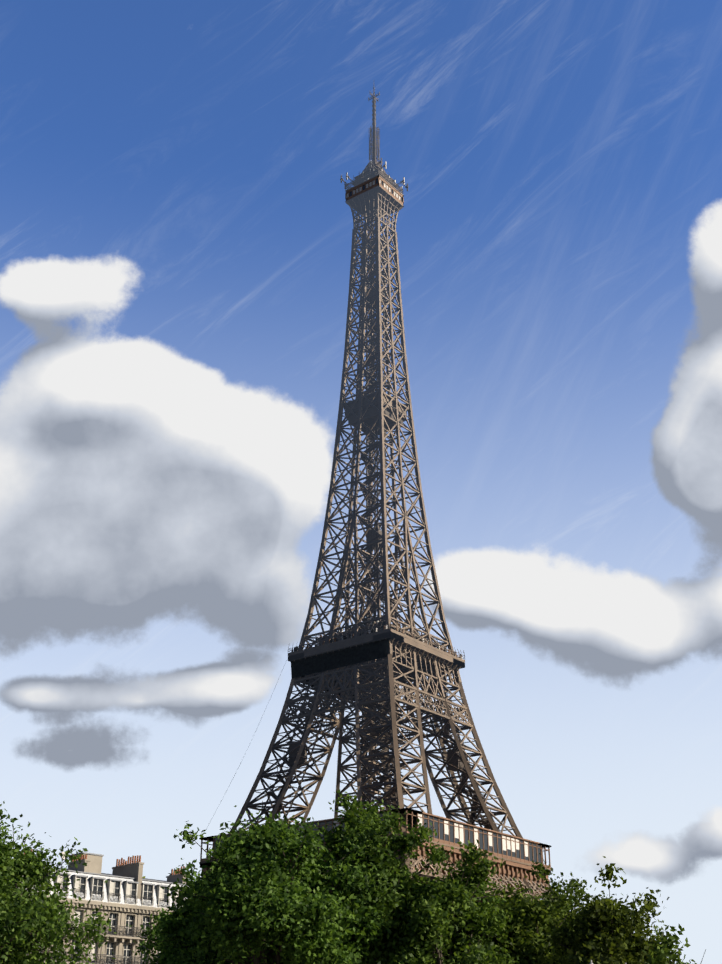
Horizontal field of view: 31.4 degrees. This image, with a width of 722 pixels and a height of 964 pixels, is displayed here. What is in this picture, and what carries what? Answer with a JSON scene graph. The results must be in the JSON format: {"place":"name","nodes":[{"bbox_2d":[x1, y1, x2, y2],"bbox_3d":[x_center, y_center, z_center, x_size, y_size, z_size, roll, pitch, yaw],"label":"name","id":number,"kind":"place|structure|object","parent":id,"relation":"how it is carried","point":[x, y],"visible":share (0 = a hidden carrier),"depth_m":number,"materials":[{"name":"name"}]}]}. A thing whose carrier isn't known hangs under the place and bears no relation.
{"place":"outdoors","nodes":[
{"label":"outdoors","id":0,"kind":"place"},
{"bbox_2d":[7,849,187,963],"bbox_3d":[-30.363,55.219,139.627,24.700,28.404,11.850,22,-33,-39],"label":"building","id":1,"kind":"structure","parent":0,"point":[126,893],"depth_m":140.04,"materials":[{"name":"stone"}]},
{"bbox_2d":[0,0,721,963],"label":"sky","id":2,"kind":"structure","parent":0,"point":[176,220],"materials":[{"name":"blue"}]},
{"label":"ground","id":3,"kind":"structure","parent":0,"visible":0},
{"bbox_2d":[0,801,127,963],"bbox_3d":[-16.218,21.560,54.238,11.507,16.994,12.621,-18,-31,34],"label":"tree","id":4,"kind":"object","parent":3,"relation":"on","point":[31,921],"visible":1,"depth_m":54.74,"materials":[{"name":"green plant"}]},
{"bbox_2d":[129,908,170,961],"bbox_3d":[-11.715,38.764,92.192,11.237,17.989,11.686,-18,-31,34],"label":"tree","id":5,"kind":"object","parent":3,"relation":"on","point":[153,936],"visible":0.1,"depth_m":92.58,"materials":[{"name":"green plant"}]},
{"bbox_2d":[141,858,238,963],"bbox_3d":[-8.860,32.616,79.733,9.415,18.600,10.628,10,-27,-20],"label":"tree","id":6,"kind":"object","parent":3,"relation":"on","point":[173,923],"visible":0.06,"depth_m":79.97,"materials":[{"name":"green plant"}]},
{"bbox_2d":[161,805,397,963],"bbox_3d":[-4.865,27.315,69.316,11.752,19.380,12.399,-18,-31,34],"label":"tree","id":7,"kind":"object","parent":3,"relation":"on","point":[259,906],"visible":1,"depth_m":68.59,"materials":[{"name":"green plant"}]},
{"bbox_2d":[199,87,555,902],"bbox_3d":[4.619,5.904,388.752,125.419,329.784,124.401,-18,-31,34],"label":"eiffel tower","id":8,"kind":"structure","parent":3,"relation":"on","point":[375,665],"depth_m":363.33,"materials":[{"name":"metal"}]},
{"bbox_2d":[301,789,462,963],"bbox_3d":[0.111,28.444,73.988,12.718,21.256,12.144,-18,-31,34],"label":"tree","id":9,"kind":"object","parent":3,"relation":"on","point":[358,825],"visible":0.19,"depth_m":74.27,"materials":[{"name":"green plant"}]},
{"bbox_2d":[365,839,533,963],"bbox_3d":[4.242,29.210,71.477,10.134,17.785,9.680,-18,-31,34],"label":"tree","id":10,"kind":"object","parent":3,"relation":"on","point":[445,925],"visible":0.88,"depth_m":72.03,"materials":[{"name":"green plant"}]},
{"bbox_2d":[468,877,532,911],"bbox_3d":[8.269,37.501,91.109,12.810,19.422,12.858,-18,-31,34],"label":"tree","id":11,"kind":"object","parent":3,"relation":"on","point":[485,900],"depth_m":94.66,"materials":[{"name":"green plant"}]},
{"bbox_2d":[467,853,593,963],"bbox_3d":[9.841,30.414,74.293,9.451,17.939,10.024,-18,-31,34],"label":"tree","id":12,"kind":"object","parent":3,"relation":"on","point":[539,917],"visible":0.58,"depth_m":74.97,"materials":[{"name":"green plant"}]},
{"bbox_2d":[525,872,621,934],"bbox_3d":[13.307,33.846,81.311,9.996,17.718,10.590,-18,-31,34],"label":"tree","id":13,"kind":"object","parent":3,"relation":"on","point":[575,886],"depth_m":83.59,"materials":[{"name":"green plant"}]},
{"bbox_2d":[533,856,681,963],"bbox_3d":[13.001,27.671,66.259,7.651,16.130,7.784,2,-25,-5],"label":"tree","id":14,"kind":"object","parent":3,"relation":"on","point":[606,933],"visible":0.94,"depth_m":66.76,"materials":[{"name":"green plant"}]},
{"bbox_2d":[642,924,705,963],"bbox_3d":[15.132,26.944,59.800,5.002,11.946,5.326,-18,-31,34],"label":"tree","id":15,"kind":"object","parent":3,"relation":"on","point":[662,951],"visible":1,"depth_m":61.65,"materials":[{"name":"green plant"}]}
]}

